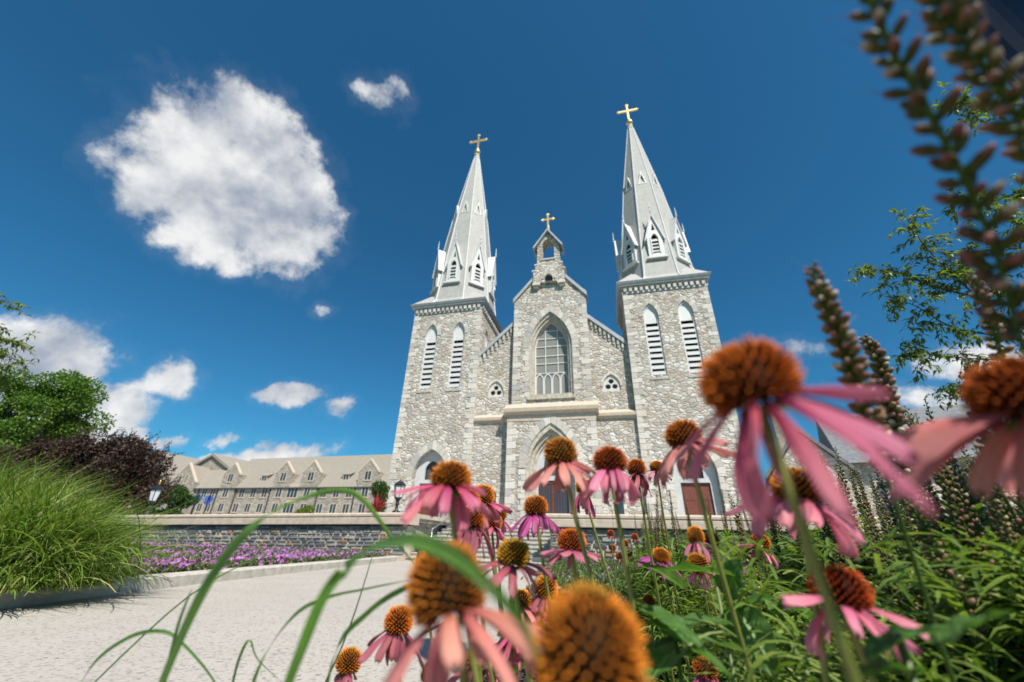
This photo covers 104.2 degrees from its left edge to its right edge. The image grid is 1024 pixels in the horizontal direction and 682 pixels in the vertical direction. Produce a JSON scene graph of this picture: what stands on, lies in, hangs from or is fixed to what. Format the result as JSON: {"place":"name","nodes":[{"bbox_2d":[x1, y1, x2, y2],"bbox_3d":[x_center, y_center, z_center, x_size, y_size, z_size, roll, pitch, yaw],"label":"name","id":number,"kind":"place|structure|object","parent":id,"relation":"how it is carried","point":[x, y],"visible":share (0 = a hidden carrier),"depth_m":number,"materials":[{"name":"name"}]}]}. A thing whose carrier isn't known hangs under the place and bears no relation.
{"place":"outdoors","nodes":[
{"label":"outdoors","id":0,"kind":"place"},
{"bbox_2d":[0,561,540,681],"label":"path","id":1,"kind":"structure","parent":0,"point":[67,641],"depth_m":2.54,"materials":[{"name":"concrete"}]},
{"bbox_2d":[82,488,542,681],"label":"arching grass","id":2,"kind":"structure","parent":0,"point":[461,561],"depth_m":0.26,"materials":[{"name":"green plant"}]},
{"bbox_2d":[0,0,1023,493],"label":"sky","id":3,"kind":"structure","parent":0,"point":[231,217],"materials":[{"name":"blue"}]},
{"bbox_2d":[419,522,765,532],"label":"plaza","id":4,"kind":"structure","parent":0,"point":[599,529],"depth_m":13.62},
{"bbox_2d":[0,366,116,446],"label":"maple tree","id":5,"kind":"object","parent":4,"relation":"on","point":[68,403],"visible":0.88,"depth_m":35.26,"materials":[{"name":"green plant"}]},
{"bbox_2d":[0,420,185,514],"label":"purple tree","id":6,"kind":"object","parent":4,"relation":"on","point":[130,457],"visible":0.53,"depth_m":21.26,"materials":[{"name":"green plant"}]},
{"bbox_2d":[133,484,200,514],"bbox_3d":[-25.790,12.325,29.827,3.668,3.283,2.754,-1,-27,6],"label":"shrub","id":7,"kind":"object","parent":4,"relation":"on","point":[182,494],"visible":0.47,"depth_m":29.79,"materials":[{"name":"green plant"}]},
{"bbox_2d":[370,479,390,511],"bbox_3d":[-5.649,6.874,16.826,0.890,2.033,0.905,2,-27,0],"label":"conifer","id":8,"kind":"object","parent":4,"relation":"on","point":[379,487],"visible":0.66,"depth_m":16.90,"materials":[{"name":"green plant"}]},
{"bbox_2d":[384,104,747,526],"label":"church","id":9,"kind":"structure","parent":4,"relation":"on","point":[487,399],"depth_m":29.93,"materials":[{"name":"stone"}]},
{"bbox_2d":[765,404,1017,516],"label":"stone house","id":10,"kind":"structure","parent":4,"relation":"on","point":[827,443],"depth_m":27.66,"materials":[{"name":"stone"}]},
{"bbox_2d":[482,568,725,681],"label":"flower bed","id":11,"kind":"object","parent":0,"point":[522,678],"depth_m":1.77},
{"bbox_2d":[334,646,361,681],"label":"coneflower","id":12,"kind":"object","parent":11,"relation":"on","point":[347,666],"visible":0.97,"depth_m":0.53,"materials":[{"name":"orange plant"}]},
{"bbox_2d":[357,605,423,681],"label":"coneflower","id":13,"kind":"object","parent":11,"relation":"on","point":[398,623],"visible":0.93,"depth_m":0.47,"materials":[{"name":"pink plant"}]},
{"bbox_2d":[392,459,492,681],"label":"coneflower","id":14,"kind":"object","parent":11,"relation":"on","point":[449,481],"visible":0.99,"depth_m":0.31,"materials":[{"name":"pink plant"}]},
{"bbox_2d":[383,539,542,681],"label":"coneflower","id":15,"kind":"object","parent":11,"relation":"on","point":[444,589],"visible":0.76,"depth_m":0.16,"materials":[{"name":"pink plant"}]},
{"bbox_2d":[458,490,488,681],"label":"coneflower","id":16,"kind":"object","parent":11,"relation":"on","point":[485,525],"visible":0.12,"depth_m":0.49,"materials":[{"name":"pink plant"}]},
{"bbox_2d":[450,649,497,681],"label":"coneflower","id":17,"kind":"object","parent":11,"relation":"on","point":[454,678],"visible":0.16,"depth_m":0.56,"materials":[{"name":"pink plant"}]},
{"bbox_2d":[458,506,494,681],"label":"coneflower","id":18,"kind":"object","parent":11,"relation":"on","point":[477,518],"visible":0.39,"depth_m":0.47,"materials":[{"name":"pink plant"}]},
{"bbox_2d":[478,516,504,610],"bbox_3d":[-0.024,0.611,0.703,0.077,0.552,0.321,-5,-28,13],"label":"coneflower","id":19,"kind":"object","parent":11,"relation":"on","point":[493,526],"visible":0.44,"depth_m":0.71,"materials":[{"name":"pink plant"}]},
{"bbox_2d":[476,484,518,681],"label":"coneflower","id":20,"kind":"object","parent":11,"relation":"on","point":[488,499],"visible":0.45,"depth_m":0.57,"materials":[{"name":"pink plant"}]},
{"bbox_2d":[494,633,525,676],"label":"coneflower","id":21,"kind":"object","parent":11,"relation":"on","point":[507,648],"visible":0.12,"depth_m":0.49,"materials":[{"name":"pink plant"}]},
{"bbox_2d":[480,537,555,681],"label":"coneflower","id":22,"kind":"object","parent":11,"relation":"on","point":[514,551],"visible":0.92,"depth_m":0.39,"materials":[{"name":"pink plant"}]},
{"bbox_2d":[497,589,547,681],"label":"coneflower","id":23,"kind":"object","parent":11,"relation":"on","point":[525,600],"visible":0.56,"depth_m":0.57,"materials":[{"name":"pink plant"}]},
{"bbox_2d":[510,495,560,614],"bbox_3d":[0.094,0.523,0.538,0.060,0.566,0.326,-15,-31,29],"label":"coneflower","id":24,"kind":"object","parent":11,"relation":"on","point":[536,508],"visible":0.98,"depth_m":0.55,"materials":[{"name":"pink plant"}]},
{"bbox_2d":[525,574,557,628],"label":"coneflower","id":25,"kind":"object","parent":11,"relation":"on","point":[541,590],"visible":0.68,"depth_m":0.56,"materials":[{"name":"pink plant"}]},
{"bbox_2d":[522,436,596,585],"bbox_3d":[0.145,0.414,0.362,0.350,0.602,0.070,24,-35,-37],"label":"coneflower","id":26,"kind":"object","parent":11,"relation":"on","point":[561,453],"visible":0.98,"depth_m":0.39,"materials":[{"name":"pink plant"}]},
{"bbox_2d":[540,528,600,584],"bbox_3d":[0.115,0.506,0.457,0.076,0.522,0.295,-13,-31,27],"label":"coneflower","id":27,"kind":"object","parent":11,"relation":"on","point":[568,539],"visible":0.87,"depth_m":0.47,"materials":[{"name":"pink plant"}]},
{"bbox_2d":[526,580,653,681],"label":"coneflower","id":28,"kind":"object","parent":11,"relation":"on","point":[588,636],"visible":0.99,"depth_m":0.12,"materials":[{"name":"orange plant"}]},
{"bbox_2d":[570,478,641,674],"bbox_3d":[0.235,0.601,0.746,0.037,0.623,0.349,-22,-36,39],"label":"coneflower","id":29,"kind":"object","parent":11,"relation":"on","point":[589,506],"visible":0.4,"depth_m":0.77,"materials":[{"name":"pink plant"}]},
{"bbox_2d":[483,578,733,681],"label":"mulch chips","id":30,"kind":"object","parent":11,"relation":"on","point":[497,643],"visible":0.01,"depth_m":1.55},
{"bbox_2d":[852,482,938,643],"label":"blazing star","id":31,"kind":"object","parent":30,"relation":"on","point":[905,552],"visible":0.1,"depth_m":0.62,"materials":[{"name":"green plant"}]},
{"bbox_2d":[861,530,968,670],"bbox_3d":[0.509,0.495,0.452,0.384,0.507,0.322,21,-33,-33],"label":"blazing star","id":32,"kind":"object","parent":30,"relation":"on","point":[888,589],"visible":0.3,"depth_m":0.54,"materials":[{"name":"green plant"}]},
{"bbox_2d":[844,508,1010,681],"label":"blazing star","id":33,"kind":"object","parent":30,"relation":"on","point":[921,640],"visible":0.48,"depth_m":0.51,"materials":[{"name":"green plant"}]},
{"bbox_2d":[579,445,643,649],"bbox_3d":[0.136,0.429,0.381,0.059,0.592,0.334,-9,-29,20],"label":"coneflower","id":34,"kind":"object","parent":11,"relation":"on","point":[610,463],"visible":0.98,"depth_m":0.38,"materials":[{"name":"pink plant"}]},
{"bbox_2d":[520,551,765,624],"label":"bedding plants","id":35,"kind":"object","parent":11,"relation":"on","point":[599,573],"visible":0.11,"depth_m":4.29,"materials":[{"name":"green plant"}]},
{"bbox_2d":[627,458,674,681],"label":"coneflower","id":36,"kind":"object","parent":11,"relation":"on","point":[636,468],"visible":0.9,"depth_m":0.68,"materials":[{"name":"green plant"}]},
{"bbox_2d":[626,518,680,643],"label":"blazing star","id":37,"kind":"object","parent":11,"relation":"on","point":[649,583],"visible":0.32,"depth_m":1.78,"materials":[{"name":"green plant"}]},
{"bbox_2d":[636,547,693,681],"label":"coneflower","id":38,"kind":"object","parent":11,"relation":"on","point":[662,556],"visible":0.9,"depth_m":0.78,"materials":[{"name":"pink plant"}]},
{"bbox_2d":[640,460,690,681],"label":"coneflower","id":39,"kind":"object","parent":11,"relation":"on","point":[654,466],"visible":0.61,"depth_m":0.94,"materials":[{"name":"green plant"}]},
{"bbox_2d":[629,518,704,681],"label":"leafy plant","id":40,"kind":"object","parent":11,"relation":"on","point":[663,605],"visible":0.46,"depth_m":1.39,"materials":[{"name":"green plant"}]},
{"bbox_2d":[624,491,723,681],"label":"blazing star","id":41,"kind":"object","parent":11,"relation":"on","point":[658,530],"visible":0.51,"depth_m":1.67,"materials":[{"name":"green plant"}]},
{"bbox_2d":[636,512,720,680],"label":"blazing star","id":42,"kind":"object","parent":11,"relation":"on","point":[672,592],"visible":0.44,"depth_m":1.57,"materials":[{"name":"green plant"}]},
{"bbox_2d":[642,489,733,681],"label":"blazing star","id":43,"kind":"object","parent":11,"relation":"on","point":[676,549],"visible":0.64,"depth_m":1.59,"materials":[{"name":"green plant"}]},
{"bbox_2d":[634,598,742,681],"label":"leafy plant","id":44,"kind":"object","parent":11,"relation":"on","point":[663,658],"visible":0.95,"depth_m":0.35,"materials":[{"name":"green plant"}]},
{"bbox_2d":[674,493,727,681],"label":"blazing star","id":45,"kind":"object","parent":11,"relation":"on","point":[701,601],"visible":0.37,"depth_m":1.56,"materials":[{"name":"green plant"}]},
{"bbox_2d":[684,525,719,681],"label":"coneflower","id":46,"kind":"object","parent":11,"relation":"on","point":[695,533],"visible":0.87,"depth_m":0.81,"materials":[{"name":"pink plant"}]},
{"bbox_2d":[629,559,778,681],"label":"leafy plant","id":47,"kind":"object","parent":11,"relation":"on","point":[750,618],"visible":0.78,"depth_m":0.41,"materials":[{"name":"green plant"}]},
{"bbox_2d":[653,419,755,681],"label":"coneflower","id":48,"kind":"object","parent":11,"relation":"on","point":[679,433],"visible":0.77,"depth_m":0.37,"materials":[{"name":"pink plant"}]},
{"bbox_2d":[692,656,718,681],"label":"coneflower","id":49,"kind":"object","parent":11,"relation":"on","point":[697,665],"visible":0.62,"depth_m":0.57,"materials":[{"name":"orange plant"}]},
{"bbox_2d":[687,552,738,681],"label":"coneflower","id":50,"kind":"object","parent":11,"relation":"on","point":[696,558],"visible":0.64,"depth_m":0.71,"materials":[{"name":"green plant"}]},
{"bbox_2d":[700,489,761,668],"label":"blazing star","id":51,"kind":"object","parent":11,"relation":"on","point":[727,531],"visible":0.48,"depth_m":1.77,"materials":[{"name":"green plant"}]},
{"bbox_2d":[736,534,778,622],"bbox_3d":[0.521,0.649,0.725,0.062,0.534,0.335,-17,-32,32],"label":"coneflower","id":52,"kind":"object","parent":11,"relation":"on","point":[766,543],"visible":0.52,"depth_m":0.74,"materials":[{"name":"pink plant"}]},
{"bbox_2d":[692,492,844,681],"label":"blazing star","id":53,"kind":"object","parent":11,"relation":"on","point":[755,578],"visible":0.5,"depth_m":0.70,"materials":[{"name":"green plant"}]},
{"bbox_2d":[728,521,820,679],"bbox_3d":[0.589,0.626,0.841,0.368,0.602,0.362,25,-35,-38],"label":"blazing star","id":54,"kind":"object","parent":11,"relation":"on","point":[773,531],"visible":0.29,"depth_m":0.88,"materials":[{"name":"green plant"}]},
{"bbox_2d":[731,600,818,681],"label":"leafy plant","id":55,"kind":"object","parent":11,"relation":"on","point":[774,610],"visible":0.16,"depth_m":0.50,"materials":[{"name":"green plant"}]},
{"bbox_2d":[723,465,865,681],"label":"coneflower","id":56,"kind":"object","parent":11,"relation":"on","point":[807,491],"visible":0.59,"depth_m":0.27,"materials":[{"name":"pink plant"}]},
{"bbox_2d":[761,531,828,672],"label":"blazing star","id":57,"kind":"object","parent":11,"relation":"on","point":[797,561],"visible":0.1,"depth_m":0.84,"materials":[{"name":"green plant"}]},
{"bbox_2d":[762,521,839,671],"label":"blazing star","id":58,"kind":"object","parent":11,"relation":"on","point":[813,532],"visible":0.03,"depth_m":0.94,"materials":[{"name":"green plant"}]},
{"bbox_2d":[675,334,938,681],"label":"coneflower","id":59,"kind":"object","parent":11,"relation":"on","point":[750,374],"visible":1,"depth_m":0.14,"materials":[{"name":"pink plant"}]},
{"bbox_2d":[787,502,881,680],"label":"blazing star","id":60,"kind":"object","parent":11,"relation":"on","point":[824,534],"visible":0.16,"depth_m":0.79,"materials":[{"name":"green plant"}]},
{"bbox_2d":[789,501,884,681],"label":"blazing star","id":61,"kind":"object","parent":11,"relation":"on","point":[825,523],"visible":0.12,"depth_m":0.74,"materials":[{"name":"green plant"}]},
{"bbox_2d":[785,503,900,675],"bbox_3d":[0.611,0.550,0.663,0.369,0.682,0.435,-7,-28,17],"label":"blazing star","id":62,"kind":"object","parent":11,"relation":"on","point":[872,570],"visible":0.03,"depth_m":0.72,"materials":[{"name":"green plant"}]},
{"bbox_2d":[673,521,1023,681],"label":"foliage","id":63,"kind":"object","parent":11,"relation":"on","point":[781,635],"visible":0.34,"depth_m":0.40,"materials":[{"name":"green plant"}]},
{"bbox_2d":[857,334,970,641],"bbox_3d":[0.514,0.367,0.438,0.033,0.674,0.416,-19,-33,34],"label":"blazing star","id":64,"kind":"object","parent":63,"relation":"in","point":[879,366],"visible":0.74,"depth_m":0.45,"materials":[{"name":"plant"}]},
{"bbox_2d":[883,501,962,639],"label":"blazing star","id":65,"kind":"object","parent":63,"relation":"in","point":[916,541],"visible":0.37,"depth_m":0.59,"materials":[{"name":"green plant"}]},
{"bbox_2d":[869,461,1023,681],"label":"blazing star","id":66,"kind":"object","parent":63,"relation":"in","point":[949,595],"visible":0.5,"depth_m":0.40,"materials":[{"name":"green plant"}]},
{"bbox_2d":[961,358,1023,535],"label":"blazing star","id":67,"kind":"object","parent":63,"relation":"attached to","point":[977,446],"visible":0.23,"depth_m":0.41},
{"bbox_2d":[776,562,928,681],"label":"coneflower","id":68,"kind":"object","parent":11,"relation":"on","point":[852,596],"visible":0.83,"depth_m":0.25,"materials":[{"name":"pink plant"}]},
{"bbox_2d":[803,448,901,670],"bbox_3d":[0.672,0.551,0.704,0.382,0.730,0.450,-14,-31,28],"label":"blazing star","id":69,"kind":"object","parent":11,"relation":"on","point":[860,550],"visible":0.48,"depth_m":0.81,"materials":[{"name":"green plant"}]},
{"bbox_2d":[794,261,955,681],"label":"blazing star","id":70,"kind":"object","parent":11,"relation":"on","point":[853,368],"visible":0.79,"depth_m":0.26,"materials":[{"name":"plant"}]},
{"bbox_2d":[849,472,901,604],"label":"blazing star","id":71,"kind":"object","parent":11,"relation":"on","point":[864,506],"visible":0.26,"depth_m":0.82,"materials":[{"name":"green plant"}]},
{"bbox_2d":[854,464,915,572],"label":"blazing star","id":72,"kind":"object","parent":11,"relation":"on","point":[865,497],"visible":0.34,"depth_m":1.00,"materials":[{"name":"green plant"}]},
{"bbox_2d":[862,459,912,595],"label":"blazing star","id":73,"kind":"object","parent":11,"relation":"on","point":[894,520],"visible":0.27,"depth_m":0.73,"materials":[{"name":"green plant"}]},
{"bbox_2d":[875,509,957,681],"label":"blazing star","id":74,"kind":"object","parent":11,"relation":"on","point":[916,593],"visible":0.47,"depth_m":0.48,"materials":[{"name":"green plant"}]},
{"bbox_2d":[821,0,1023,353],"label":"blazing star","id":75,"kind":"object","parent":11,"relation":"on","point":[916,106],"visible":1,"depth_m":0.17,"materials":[{"name":"plant"}]},
{"bbox_2d":[869,465,986,603],"bbox_3d":[0.677,0.445,0.529,0.433,0.764,0.399,24,-35,-37],"label":"blazing star","id":76,"kind":"object","parent":11,"relation":"on","point":[937,505],"visible":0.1,"depth_m":0.64,"materials":[{"name":"green plant"}]},
{"bbox_2d":[857,609,1014,681],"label":"leafy plant","id":77,"kind":"object","parent":11,"relation":"on","point":[955,627],"visible":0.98,"depth_m":0.20,"materials":[{"name":"green plant"}]},
{"bbox_2d":[884,353,1023,503],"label":"coneflower","id":78,"kind":"object","parent":11,"relation":"on","point":[993,392],"visible":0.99,"depth_m":0.15,"materials":[{"name":"pink plant"}]},
{"bbox_2d":[889,0,1023,207],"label":"blazing star","id":79,"kind":"object","parent":11,"relation":"on","point":[975,52],"visible":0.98,"depth_m":0.17,"materials":[{"name":"plant"}]},
{"bbox_2d":[891,412,1023,677],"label":"blazing star","id":80,"kind":"object","parent":11,"relation":"on","point":[957,536],"visible":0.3,"depth_m":0.49,"materials":[{"name":"green plant"}]},
{"bbox_2d":[895,405,1022,667],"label":"blazing star","id":81,"kind":"object","parent":11,"relation":"on","point":[979,525],"visible":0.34,"depth_m":0.53,"materials":[{"name":"green plant"}]},
{"bbox_2d":[899,414,1023,578],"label":"blazing star","id":82,"kind":"object","parent":11,"relation":"on","point":[978,508],"visible":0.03,"depth_m":0.56,"materials":[{"name":"green plant"}]},
{"bbox_2d":[914,487,1013,656],"bbox_3d":[0.567,0.459,0.449,0.396,0.637,0.365,13,-29,-20],"label":"blazing star","id":83,"kind":"object","parent":11,"relation":"on","point":[934,520],"visible":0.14,"depth_m":0.54,"materials":[{"name":"green plant"}]},
{"bbox_2d":[910,421,1023,681],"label":"blazing star","id":84,"kind":"object","parent":11,"relation":"on","point":[1007,663],"visible":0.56,"depth_m":0.45,"materials":[{"name":"green plant"}]},
{"bbox_2d":[910,420,1023,678],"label":"blazing star","id":85,"kind":"object","parent":11,"relation":"on","point":[967,489],"visible":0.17,"depth_m":0.58,"materials":[{"name":"green plant"}]},
{"bbox_2d":[923,443,1023,681],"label":"blazing star","id":86,"kind":"object","parent":11,"relation":"on","point":[1000,501],"visible":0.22,"depth_m":0.45,"materials":[{"name":"green plant"}]},
{"bbox_2d":[926,456,1023,677],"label":"blazing star","id":87,"kind":"object","parent":11,"relation":"on","point":[1016,582],"visible":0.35,"depth_m":0.45,"materials":[{"name":"green plant"}]},
{"bbox_2d":[934,461,1018,679],"bbox_3d":[0.588,0.416,0.423,0.431,0.640,0.361,-22,-35,38],"label":"blazing star","id":88,"kind":"object","parent":11,"relation":"on","point":[972,508],"visible":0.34,"depth_m":0.52,"materials":[{"name":"green plant"}]},
{"bbox_2d":[933,433,1023,679],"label":"blazing star","id":89,"kind":"object","parent":11,"relation":"on","point":[1019,503],"visible":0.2,"depth_m":0.40,"materials":[{"name":"green plant"}]},
{"bbox_2d":[951,0,1023,100],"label":"lamp post","id":90,"kind":"object","parent":11,"relation":"on","point":[1005,19],"depth_m":0.65,"materials":[{"name":"metal"}]},
{"bbox_2d":[967,270,1014,363],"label":"blazing star","id":91,"kind":"object","parent":11,"relation":"on","point":[978,292],"visible":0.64,"depth_m":0.35,"materials":[{"name":"plant"}]},
{"bbox_2d":[962,453,1023,680],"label":"blazing star","id":92,"kind":"object","parent":11,"relation":"on","point":[1006,533],"visible":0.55,"depth_m":0.42,"materials":[{"name":"green plant"}]},
{"label":"ground","id":93,"kind":"structure","parent":0,"visible":0},
{"bbox_2d":[0,291,40,391],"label":"overhanging tree","id":94,"kind":"object","parent":93,"relation":"on","point":[16,344],"visible":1,"depth_m":5.20,"materials":[{"name":"green plant"}]},
{"bbox_2d":[111,451,248,514],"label":"gabled hall wing","id":95,"kind":"structure","parent":93,"relation":"on","point":[213,461],"depth_m":111.11,"materials":[{"name":"stone"}]},
{"bbox_2d":[0,556,397,608],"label":"kerb","id":96,"kind":"structure","parent":93,"relation":"on","point":[179,579],"depth_m":4.50,"materials":[{"name":"concrete"}]},
{"bbox_2d":[156,454,392,514],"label":"residence hall","id":97,"kind":"structure","parent":93,"relation":"on","point":[261,486],"depth_m":96.05,"materials":[{"name":"stone"}]},
{"bbox_2d":[101,512,449,560],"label":"retaining wall","id":98,"kind":"structure","parent":93,"relation":"on","point":[351,531],"depth_m":13.37,"materials":[{"name":"stone"}]},
{"bbox_2d":[142,480,163,514],"bbox_3d":[-14.140,6.173,15.740,0.482,1.310,0.417,2,-27,0],"label":"wall lantern","id":99,"kind":"object","parent":98,"relation":"on","point":[156,491],"depth_m":15.68,"materials":[{"name":"black metal"}]},
{"bbox_2d":[392,475,405,511],"bbox_3d":[-3.737,5.033,13.152,0.430,1.170,0.372,2,-27,0],"label":"wall lantern","id":100,"kind":"object","parent":98,"relation":"on","point":[399,484],"depth_m":13.10,"materials":[{"name":"black metal"}]},
{"bbox_2d":[406,525,551,567],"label":"stone steps","id":101,"kind":"structure","parent":93,"relation":"on","point":[533,545],"depth_m":12.48,"materials":[{"name":"stone"}]},
{"bbox_2d":[546,513,917,567],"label":"retaining wall","id":102,"kind":"structure","parent":93,"relation":"on","point":[600,521],"depth_m":10.56,"materials":[{"name":"stone"}]},
{"bbox_2d":[845,81,1023,410],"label":"overhanging tree","id":103,"kind":"object","parent":93,"relation":"on","point":[953,273],"visible":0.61,"depth_m":3.57,"materials":[{"name":"green plant"}]},
{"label":"petunia bed","id":104,"kind":"structure","parent":93,"relation":"on","visible":0},
{"bbox_2d":[0,436,103,512],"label":"ornamental grass","id":105,"kind":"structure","parent":104,"relation":"on","point":[28,469],"depth_m":5.00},
{"bbox_2d":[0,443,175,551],"bbox_3d":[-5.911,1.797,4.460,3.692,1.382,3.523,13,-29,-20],"label":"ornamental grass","id":106,"kind":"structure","parent":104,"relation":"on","point":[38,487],"depth_m":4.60,"materials":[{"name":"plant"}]},
{"bbox_2d":[0,465,209,599],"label":"ornamental grass","id":107,"kind":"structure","parent":104,"relation":"on","point":[30,524],"depth_m":3.46,"materials":[{"name":"plant"}]},
{"bbox_2d":[110,541,391,576],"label":"petunias","id":108,"kind":"object","parent":104,"relation":"on","point":[209,555],"visible":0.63,"depth_m":7.41,"materials":[{"name":"purple plant"}]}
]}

